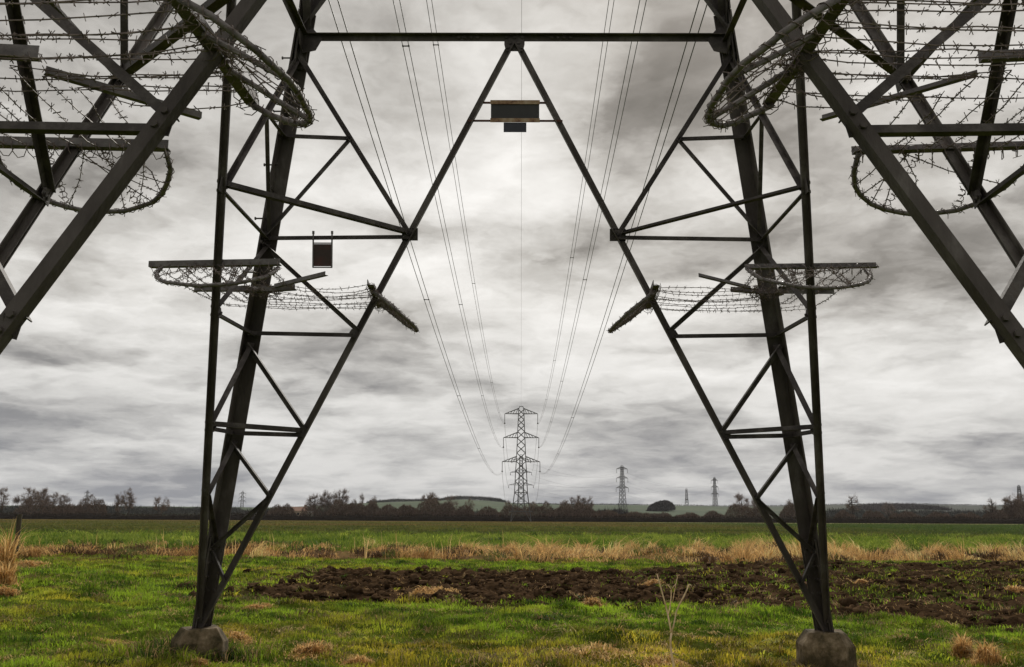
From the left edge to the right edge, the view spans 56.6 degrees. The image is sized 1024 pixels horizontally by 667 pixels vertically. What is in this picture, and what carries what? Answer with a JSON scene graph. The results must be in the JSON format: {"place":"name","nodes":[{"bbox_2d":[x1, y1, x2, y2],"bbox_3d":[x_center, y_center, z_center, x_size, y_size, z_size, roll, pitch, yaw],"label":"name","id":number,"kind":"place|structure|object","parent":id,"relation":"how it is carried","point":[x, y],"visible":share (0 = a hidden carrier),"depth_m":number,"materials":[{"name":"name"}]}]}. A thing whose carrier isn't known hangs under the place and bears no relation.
{"place":"outdoors","nodes":[
{"label":"outdoors","id":0,"kind":"place"},
{"bbox_2d":[0,517,48,579],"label":"tall dry grass","id":1,"kind":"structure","parent":0,"point":[7,554],"depth_m":19.71,"materials":[{"name":"plant"}]},
{"bbox_2d":[8,499,1013,518],"bbox_3d":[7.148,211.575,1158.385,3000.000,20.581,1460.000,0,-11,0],"label":"hills","id":2,"kind":"structure","parent":0,"point":[699,510],"depth_m":1003.14,"materials":[{"name":"plant"}]},
{"bbox_2d":[0,503,250,515],"bbox_3d":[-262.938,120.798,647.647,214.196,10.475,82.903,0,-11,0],"label":"woodland","id":3,"kind":"object","parent":2,"relation":"on","point":[168,511],"visible":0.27,"depth_m":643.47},
{"bbox_2d":[238,491,245,506],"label":"distant pylon","id":4,"kind":"object","parent":2,"relation":"on","point":[243,500],"visible":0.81,"depth_m":1488.08,"materials":[{"name":"grey metal"}]},
{"bbox_2d":[366,497,445,502],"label":"woodland","id":5,"kind":"object","parent":2,"relation":"on","point":[397,500],"visible":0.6,"depth_m":1261.03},
{"bbox_2d":[441,494,507,502],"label":"woodland","id":6,"kind":"object","parent":2,"relation":"on","point":[476,497],"visible":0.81,"depth_m":1271.21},
{"bbox_2d":[616,466,628,509],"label":"distant pylon","id":7,"kind":"object","parent":2,"relation":"on","point":[621,474],"visible":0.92,"depth_m":885.54,"materials":[{"name":"grey metal"}]},
{"bbox_2d":[646,500,675,510],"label":"copse","id":8,"kind":"object","parent":2,"relation":"on","point":[664,505],"visible":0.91,"depth_m":888.05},
{"bbox_2d":[711,477,718,505],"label":"distant pylon","id":9,"kind":"object","parent":2,"relation":"on","point":[715,493],"visible":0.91,"depth_m":1247.86,"materials":[{"name":"grey metal"}]},
{"bbox_2d":[530,503,1005,505],"bbox_3d":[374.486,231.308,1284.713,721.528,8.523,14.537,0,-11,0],"label":"woodland","id":10,"kind":"object","parent":2,"relation":"on","point":[771,505],"visible":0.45,"depth_m":1283.38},
{"bbox_2d":[846,502,954,510],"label":"woodland","id":11,"kind":"object","parent":2,"relation":"on","point":[878,506],"visible":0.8,"depth_m":919.99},
{"bbox_2d":[826,507,1011,517],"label":"woodland","id":12,"kind":"object","parent":2,"relation":"on","point":[833,511],"visible":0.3,"depth_m":691.43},
{"bbox_2d":[0,527,1023,666],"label":"grass","id":13,"kind":"structure","parent":0,"point":[156,652],"depth_m":15.11,"materials":[{"name":"plant"}]},
{"bbox_2d":[0,515,1023,666],"bbox_3d":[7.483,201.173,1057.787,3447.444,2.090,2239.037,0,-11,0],"label":"ground","id":14,"kind":"structure","parent":0,"point":[942,611],"depth_m":18.57,"materials":[{"name":"plant"}]},
{"bbox_2d":[0,486,11,511],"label":"bare tree","id":15,"kind":"object","parent":14,"relation":"on","point":[5,496],"visible":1,"depth_m":378.02,"materials":[{"name":"brown plant"}]},
{"bbox_2d":[0,557,23,586],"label":"straw clump","id":16,"kind":"object","parent":14,"relation":"on","point":[8,576],"visible":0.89,"depth_m":19.02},
{"bbox_2d":[0,583,25,597],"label":"straw clump","id":17,"kind":"object","parent":14,"relation":"on","point":[4,592],"visible":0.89,"depth_m":17.16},
{"bbox_2d":[14,514,21,557],"bbox_3d":[-17.643,7.413,33.877,0.193,1.923,0.162,0,-11,0],"label":"fence post","id":18,"kind":"object","parent":14,"relation":"on","point":[18,524],"visible":0.5,"depth_m":33.91,"materials":[{"name":"brown wood"}]},
{"bbox_2d":[12,487,51,512],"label":"bare tree","id":19,"kind":"object","parent":14,"relation":"on","point":[24,497],"visible":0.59,"depth_m":373.65,"materials":[{"name":"brown plant"}]},
{"bbox_2d":[13,496,57,514],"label":"scrub bush","id":20,"kind":"object","parent":14,"relation":"on","point":[26,504],"visible":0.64,"depth_m":361.95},
{"bbox_2d":[17,559,57,567],"bbox_3d":[-13.665,6.562,27.030,1.761,0.386,1.458,-9,-14,39],"label":"straw clump","id":21,"kind":"object","parent":14,"relation":"on","point":[30,563],"visible":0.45,"depth_m":26.95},
{"bbox_2d":[37,488,48,510],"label":"bare tree","id":22,"kind":"object","parent":14,"relation":"on","point":[43,491],"visible":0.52,"depth_m":380.91,"materials":[{"name":"brown plant"}]},
{"bbox_2d":[46,491,63,510],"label":"bare tree","id":23,"kind":"object","parent":14,"relation":"on","point":[54,500],"visible":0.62,"depth_m":382.88,"materials":[{"name":"brown plant"}]},
{"bbox_2d":[59,493,71,513],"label":"bare tree","id":24,"kind":"object","parent":14,"relation":"on","point":[64,498],"visible":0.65,"depth_m":387.16,"materials":[{"name":"brown plant"}]},
{"bbox_2d":[52,503,83,514],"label":"scrub bush","id":25,"kind":"object","parent":14,"relation":"on","point":[64,509],"visible":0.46,"depth_m":367.46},
{"bbox_2d":[75,494,108,514],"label":"scrub bush","id":26,"kind":"object","parent":14,"relation":"on","point":[98,502],"visible":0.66,"depth_m":373.90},
{"bbox_2d":[87,634,136,643],"bbox_3d":[-4.806,3.799,11.720,1.074,0.160,0.752,-3,-11,19],"label":"straw clump","id":27,"kind":"object","parent":14,"relation":"on","point":[112,640],"visible":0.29,"depth_m":11.73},
{"bbox_2d":[113,491,122,513],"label":"bare tree","id":28,"kind":"object","parent":14,"relation":"on","point":[118,503],"visible":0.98,"depth_m":370.28,"materials":[{"name":"brown plant"}]},
{"bbox_2d":[119,488,135,513],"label":"bare tree","id":29,"kind":"object","parent":14,"relation":"on","point":[131,499],"visible":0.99,"depth_m":368.69,"materials":[{"name":"brown plant"}]},
{"bbox_2d":[152,495,169,513],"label":"bare tree","id":30,"kind":"object","parent":14,"relation":"on","point":[162,505],"visible":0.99,"depth_m":368.38,"materials":[{"name":"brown plant"}]},
{"bbox_2d":[187,657,212,666],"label":"straw clump","id":31,"kind":"object","parent":14,"relation":"on","point":[202,660],"visible":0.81,"depth_m":9.87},
{"bbox_2d":[226,630,255,646],"bbox_3d":[-3.404,3.826,11.949,0.899,0.175,0.655,-6,-12,29],"label":"straw clump","id":32,"kind":"object","parent":14,"relation":"on","point":[243,635],"visible":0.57,"depth_m":11.93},
{"bbox_2d":[237,601,277,610],"bbox_3d":[-4.215,4.519,15.719,0.723,0.141,0.636,0,-11,0],"label":"straw clump","id":33,"kind":"object","parent":14,"relation":"on","point":[253,606],"visible":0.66,"depth_m":15.68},
{"bbox_2d":[267,503,296,515],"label":"scrub bush","id":34,"kind":"object","parent":14,"relation":"on","point":[277,510],"visible":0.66,"depth_m":364.00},
{"bbox_2d":[293,505,306,515],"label":"farmhouse","id":35,"kind":"object","parent":14,"relation":"on","point":[297,509],"visible":0.26,"depth_m":399.41,"materials":[{"name":"brick"}]},
{"bbox_2d":[275,637,343,661],"bbox_3d":[-2.354,3.594,10.836,0.728,0.220,0.913,-6,-12,30],"label":"straw clump","id":36,"kind":"object","parent":14,"relation":"on","point":[308,649],"visible":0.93,"depth_m":10.88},
{"bbox_2d":[305,493,323,513],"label":"bare tree","id":37,"kind":"object","parent":14,"relation":"on","point":[310,498],"visible":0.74,"depth_m":373.45,"materials":[{"name":"brown plant"}]},
{"bbox_2d":[299,498,340,515],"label":"scrub bush","id":38,"kind":"object","parent":14,"relation":"on","point":[314,509],"visible":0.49,"depth_m":369.51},
{"bbox_2d":[319,489,337,511],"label":"bare tree","id":39,"kind":"object","parent":14,"relation":"on","point":[328,496],"visible":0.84,"depth_m":370.99,"materials":[{"name":"brown plant"}]},
{"bbox_2d":[326,499,352,515],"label":"scrub bush","id":40,"kind":"object","parent":14,"relation":"on","point":[342,507],"visible":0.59,"depth_m":360.58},
{"bbox_2d":[333,487,349,511],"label":"bare tree","id":41,"kind":"object","parent":14,"relation":"on","point":[346,497],"visible":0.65,"depth_m":371.07,"materials":[{"name":"brown plant"}]},
{"bbox_2d":[346,502,367,515],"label":"scrub bush","id":42,"kind":"object","parent":14,"relation":"on","point":[356,508],"visible":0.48,"depth_m":366.61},
{"bbox_2d":[336,651,378,666],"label":"straw clump","id":43,"kind":"object","parent":14,"relation":"on","point":[359,659],"visible":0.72,"depth_m":10.53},
{"bbox_2d":[238,505,492,515],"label":"woodland","id":44,"kind":"object","parent":14,"relation":"on","point":[267,510],"visible":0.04,"depth_m":542.17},
{"bbox_2d":[360,502,379,515],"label":"scrub bush","id":45,"kind":"object","parent":14,"relation":"on","point":[372,506],"visible":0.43,"depth_m":372.43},
{"bbox_2d":[375,504,402,515],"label":"scrub bush","id":46,"kind":"object","parent":14,"relation":"on","point":[387,509],"visible":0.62,"depth_m":362.90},
{"bbox_2d":[398,504,414,515],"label":"scrub bush","id":47,"kind":"object","parent":14,"relation":"on","point":[407,509],"visible":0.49,"depth_m":369.12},
{"bbox_2d":[391,585,464,596],"bbox_3d":[-1.601,5.206,19.125,1.788,0.326,1.190,0,-11,0],"label":"straw clump","id":48,"kind":"object","parent":14,"relation":"on","point":[423,589],"visible":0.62,"depth_m":19.02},
{"bbox_2d":[413,498,444,515],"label":"scrub bush","id":49,"kind":"object","parent":14,"relation":"on","point":[438,509],"visible":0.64,"depth_m":360.76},
{"bbox_2d":[420,492,440,508],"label":"bare tree","id":50,"kind":"object","parent":14,"relation":"on","point":[431,496],"visible":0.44,"depth_m":402.35,"materials":[{"name":"brown plant"}]},
{"bbox_2d":[434,501,457,516],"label":"scrub bush","id":51,"kind":"object","parent":14,"relation":"on","point":[452,509],"visible":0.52,"depth_m":366.26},
{"bbox_2d":[444,494,457,510],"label":"bare tree","id":52,"kind":"object","parent":14,"relation":"on","point":[452,502],"visible":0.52,"depth_m":421.48,"materials":[{"name":"brown plant"}]},
{"bbox_2d":[455,504,474,516],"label":"scrub bush","id":53,"kind":"object","parent":14,"relation":"on","point":[462,510],"visible":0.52,"depth_m":371.73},
{"bbox_2d":[465,497,474,510],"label":"bare tree","id":54,"kind":"object","parent":14,"relation":"on","point":[471,505],"visible":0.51,"depth_m":420.57,"materials":[{"name":"brown plant"}]},
{"bbox_2d":[475,505,502,516],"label":"scrub bush","id":55,"kind":"object","parent":14,"relation":"on","point":[489,511],"visible":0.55,"depth_m":363.14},
{"bbox_2d":[0,0,1023,666],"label":"lattice pylon","id":56,"kind":"object","parent":14,"relation":"on","point":[822,644],"visible":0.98,"depth_m":10.03,"materials":[{"name":"metal"}]},
{"bbox_2d":[0,0,318,216],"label":"climbing guard","id":57,"kind":"object","parent":56,"relation":"attached to","point":[190,12],"visible":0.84,"depth_m":5.20,"materials":[{"name":"metal"}]},
{"bbox_2d":[148,258,418,333],"bbox_3d":[-2.318,-0.376,10.056,2.564,0.504,2.544,0,-11,0],"label":"climbing guard","id":58,"kind":"object","parent":56,"relation":"attached to","point":[389,307],"visible":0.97,"depth_m":10.02,"materials":[{"name":"metal"}]},
{"bbox_2d":[312,231,332,267],"bbox_3d":[-2.128,-0.946,10.678,0.233,0.415,0.084,0,-11,0],"label":"warning sign","id":59,"kind":"object","parent":56,"relation":"hanging from","point":[322,253],"visible":1,"depth_m":10.68,"materials":[{"name":"metal"}]},
{"bbox_2d":[328,0,501,474],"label":"twin conductor","id":60,"kind":"object","parent":56,"relation":"hanging from","point":[394,189],"visible":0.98,"depth_m":48.25,"materials":[{"name":"metal"}]},
{"bbox_2d":[393,0,499,444],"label":"twin conductor","id":61,"kind":"object","parent":56,"relation":"hanging from","point":[408,45],"visible":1,"depth_m":67.46,"materials":[{"name":"metal"}]},
{"bbox_2d":[426,0,501,420],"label":"twin conductor","id":62,"kind":"object","parent":56,"relation":"hanging from","point":[458,177],"visible":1,"depth_m":87.39,"materials":[{"name":"metal"}]},
{"bbox_2d":[468,100,562,131],"bbox_3d":[0.034,-2.443,10.687,1.070,0.354,0.077,0,-11,0],"label":"number sign","id":63,"kind":"object","parent":56,"relation":"attached to","point":[505,111],"visible":1,"depth_m":10.69,"materials":[{"name":"black metal"}]},
{"bbox_2d":[521,3,521,206],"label":"earth wire","id":64,"kind":"object","parent":56,"relation":"attached to","point":[521,122],"visible":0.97,"depth_m":99.77,"materials":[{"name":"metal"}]},
{"bbox_2d":[538,1,613,422],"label":"twin conductor","id":65,"kind":"object","parent":56,"relation":"hanging from","point":[582,178],"visible":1,"depth_m":83.88,"materials":[{"name":"metal"}]},
{"bbox_2d":[539,0,646,447],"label":"twin conductor","id":66,"kind":"object","parent":56,"relation":"hanging from","point":[603,180],"visible":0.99,"depth_m":67.91,"materials":[{"name":"metal"}]},
{"bbox_2d":[545,0,706,473],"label":"twin conductor","id":67,"kind":"object","parent":56,"relation":"hanging from","point":[642,190],"visible":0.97,"depth_m":48.46,"materials":[{"name":"metal"}]},
{"bbox_2d":[606,262,878,332],"bbox_3d":[2.339,-0.371,10.025,2.571,0.532,2.538,0,-11,0],"label":"climbing guard","id":68,"kind":"object","parent":56,"relation":"attached to","point":[635,310],"visible":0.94,"depth_m":10.07,"materials":[{"name":"metal"}]},
{"bbox_2d":[702,0,1023,215],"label":"climbing guard","id":69,"kind":"object","parent":56,"relation":"attached to","point":[808,41],"visible":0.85,"depth_m":5.10,"materials":[{"name":"metal"}]},
{"bbox_2d":[0,529,1023,564],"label":"dead reeds","id":70,"kind":"object","parent":14,"relation":"on","point":[747,551],"visible":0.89,"depth_m":37.70,"materials":[{"name":"plant"}]},
{"bbox_2d":[0,511,1023,523],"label":"hedge","id":71,"kind":"object","parent":14,"relation":"on","point":[578,518],"visible":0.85,"depth_m":352.28,"materials":[{"name":"plant"}]},
{"bbox_2d":[0,519,1023,537],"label":"crop","id":72,"kind":"object","parent":14,"relation":"on","point":[37,525],"visible":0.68,"depth_m":137.62,"materials":[{"name":"green plant"}]},
{"bbox_2d":[2,559,1022,666],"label":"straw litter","id":73,"kind":"object","parent":14,"relation":"on","point":[506,622],"visible":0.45,"depth_m":13.60,"materials":[{"name":"plant"}]},
{"bbox_2d":[500,504,528,516],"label":"scrub bush","id":74,"kind":"object","parent":14,"relation":"on","point":[515,508],"visible":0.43,"depth_m":369.18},
{"bbox_2d":[501,406,540,521],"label":"distant pylon","id":75,"kind":"object","parent":14,"relation":"on","point":[524,437],"visible":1,"depth_m":340.55,"materials":[{"name":"grey metal"}]},
{"bbox_2d":[508,454,533,510],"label":"distant pylon","id":76,"kind":"object","parent":14,"relation":"on","point":[523,497],"visible":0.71,"depth_m":703.40,"materials":[{"name":"grey metal"}]},
{"bbox_2d":[524,501,557,517],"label":"scrub bush","id":77,"kind":"object","parent":14,"relation":"on","point":[539,510],"visible":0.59,"depth_m":360.25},
{"bbox_2d":[549,501,576,517],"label":"scrub bush","id":78,"kind":"object","parent":14,"relation":"on","point":[569,510],"visible":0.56,"depth_m":365.77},
{"bbox_2d":[569,497,575,507],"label":"bare tree","id":79,"kind":"object","parent":14,"relation":"on","point":[572,504],"visible":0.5,"depth_m":410.93,"materials":[{"name":"brown plant"}]},
{"bbox_2d":[575,495,583,513],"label":"bare tree","id":80,"kind":"object","parent":14,"relation":"on","point":[578,498],"visible":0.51,"depth_m":408.79,"materials":[{"name":"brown plant"}]},
{"bbox_2d":[574,502,594,517],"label":"scrub bush","id":81,"kind":"object","parent":14,"relation":"on","point":[581,510],"visible":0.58,"depth_m":371.68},
{"bbox_2d":[542,507,628,515],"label":"woodland","id":82,"kind":"object","parent":14,"relation":"on","point":[621,511],"visible":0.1,"depth_m":542.13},
{"bbox_2d":[471,640,703,664],"bbox_3d":[0.982,3.743,11.248,2.968,0.242,2.396,0,-11,0],"label":"straw clump","id":83,"kind":"object","parent":14,"relation":"on","point":[584,649],"visible":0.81,"depth_m":11.07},
{"bbox_2d":[586,496,594,511],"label":"bare tree","id":84,"kind":"object","parent":14,"relation":"on","point":[590,504],"visible":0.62,"depth_m":410.74,"materials":[{"name":"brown plant"}]},
{"bbox_2d":[579,596,606,606],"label":"straw clump","id":85,"kind":"object","parent":14,"relation":"on","point":[589,601],"visible":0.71,"depth_m":17.67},
{"bbox_2d":[175,558,1023,632],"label":"soil clods","id":86,"kind":"object","parent":14,"relation":"on","point":[849,603],"visible":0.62,"depth_m":21.25,"materials":[{"name":"soil"}]},
{"bbox_2d":[593,509,623,517],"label":"scrub bush","id":87,"kind":"object","parent":14,"relation":"on","point":[607,512],"visible":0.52,"depth_m":362.41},
{"bbox_2d":[623,510,649,517],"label":"scrub bush","id":88,"kind":"object","parent":14,"relation":"on","point":[633,513],"visible":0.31,"depth_m":368.19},
{"bbox_2d":[637,578,664,585],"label":"straw clump","id":89,"kind":"object","parent":14,"relation":"on","point":[650,582],"visible":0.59,"depth_m":22.80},
{"bbox_2d":[647,511,672,517],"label":"scrub bush","id":90,"kind":"object","parent":14,"relation":"on","point":[659,514],"visible":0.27,"depth_m":359.58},
{"bbox_2d":[655,573,689,666],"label":"dry stalk","id":91,"kind":"object","parent":14,"relation":"on","point":[670,646],"visible":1,"depth_m":9.90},
{"bbox_2d":[620,651,746,666],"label":"straw clump","id":92,"kind":"object","parent":14,"relation":"on","point":[658,660],"visible":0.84,"depth_m":10.54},
{"bbox_2d":[674,511,700,517],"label":"scrub bush","id":93,"kind":"object","parent":14,"relation":"on","point":[690,514],"visible":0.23,"depth_m":365.89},
{"bbox_2d":[702,510,724,517],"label":"scrub bush","id":94,"kind":"object","parent":14,"relation":"on","point":[712,512],"visible":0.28,"depth_m":371.40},
{"bbox_2d":[724,504,754,517],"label":"scrub bush","id":95,"kind":"object","parent":14,"relation":"on","point":[737,512],"visible":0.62,"depth_m":362.54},
{"bbox_2d":[733,491,749,509],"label":"bare tree","id":96,"kind":"object","parent":14,"relation":"on","point":[740,498],"visible":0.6,"depth_m":380.72,"materials":[{"name":"brown plant"}]},
{"bbox_2d":[748,506,771,517],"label":"scrub bush","id":97,"kind":"object","parent":14,"relation":"on","point":[756,511],"visible":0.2,"depth_m":368.09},
{"bbox_2d":[778,502,795,517],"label":"scrub bush","id":98,"kind":"object","parent":14,"relation":"on","point":[789,510],"visible":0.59,"depth_m":359.36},
{"bbox_2d":[835,509,856,518],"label":"scrub bush","id":99,"kind":"object","parent":14,"relation":"on","point":[842,513],"visible":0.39,"depth_m":364.85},
{"bbox_2d":[844,493,860,514],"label":"bare tree","id":100,"kind":"object","parent":14,"relation":"on","point":[850,502],"visible":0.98,"depth_m":366.72,"materials":[{"name":"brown plant"}]},
{"bbox_2d":[849,579,874,583],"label":"straw clump","id":101,"kind":"object","parent":14,"relation":"on","point":[861,581],"visible":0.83,"depth_m":25.14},
{"bbox_2d":[881,501,896,516],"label":"bare tree","id":102,"kind":"object","parent":14,"relation":"on","point":[892,508],"visible":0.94,"depth_m":371.94,"materials":[{"name":"brown plant"}]},
{"bbox_2d":[940,629,981,660],"bbox_3d":[5.628,3.857,11.846,0.735,0.409,0.729,-3,-11,15],"label":"straw clump","id":103,"kind":"object","parent":14,"relation":"on","point":[959,648],"visible":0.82,"depth_m":11.77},
{"bbox_2d":[951,512,980,518],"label":"scrub bush","id":104,"kind":"object","parent":14,"relation":"on","point":[971,515],"visible":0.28,"depth_m":358.98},
{"bbox_2d":[958,635,1014,666],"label":"straw clump","id":105,"kind":"object","parent":14,"relation":"on","point":[987,654],"visible":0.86,"depth_m":11.12,"materials":[{"name":"plant"}]},
{"bbox_2d":[982,498,997,514],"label":"bare tree","id":106,"kind":"object","parent":14,"relation":"on","point":[990,504],"visible":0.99,"depth_m":365.78,"materials":[{"name":"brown plant"}]},
{"bbox_2d":[982,508,1009,519],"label":"scrub bush","id":107,"kind":"object","parent":14,"relation":"on","point":[1003,514],"visible":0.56,"depth_m":364.36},
{"bbox_2d":[1001,495,1021,516],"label":"bare tree","id":108,"kind":"object","parent":14,"relation":"on","point":[1007,501],"visible":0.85,"depth_m":371.82,"materials":[{"name":"brown plant"}]},
{"bbox_2d":[999,584,1023,592],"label":"straw clump","id":109,"kind":"object","parent":14,"relation":"on","point":[1014,589],"visible":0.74,"depth_m":23.46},
{"bbox_2d":[1001,500,1023,517],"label":"scrub bush","id":110,"kind":"object","parent":14,"relation":"on","point":[1009,514],"visible":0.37,"depth_m":370.97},
{"bbox_2d":[1013,498,1023,518],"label":"scrub bush","id":111,"kind":"object","parent":14,"relation":"on","point":[1019,510],"visible":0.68,"depth_m":363.29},
{"bbox_2d":[1017,485,1022,501],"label":"distant pylon","id":112,"kind":"object","parent":14,"relation":"on","point":[1018,491],"visible":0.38,"depth_m":891.65,"materials":[{"name":"grey metal"}]},
{"bbox_2d":[0,0,1023,506],"label":"sky","id":113,"kind":"structure","parent":0,"point":[103,393],"materials":[{"name":"grey"}]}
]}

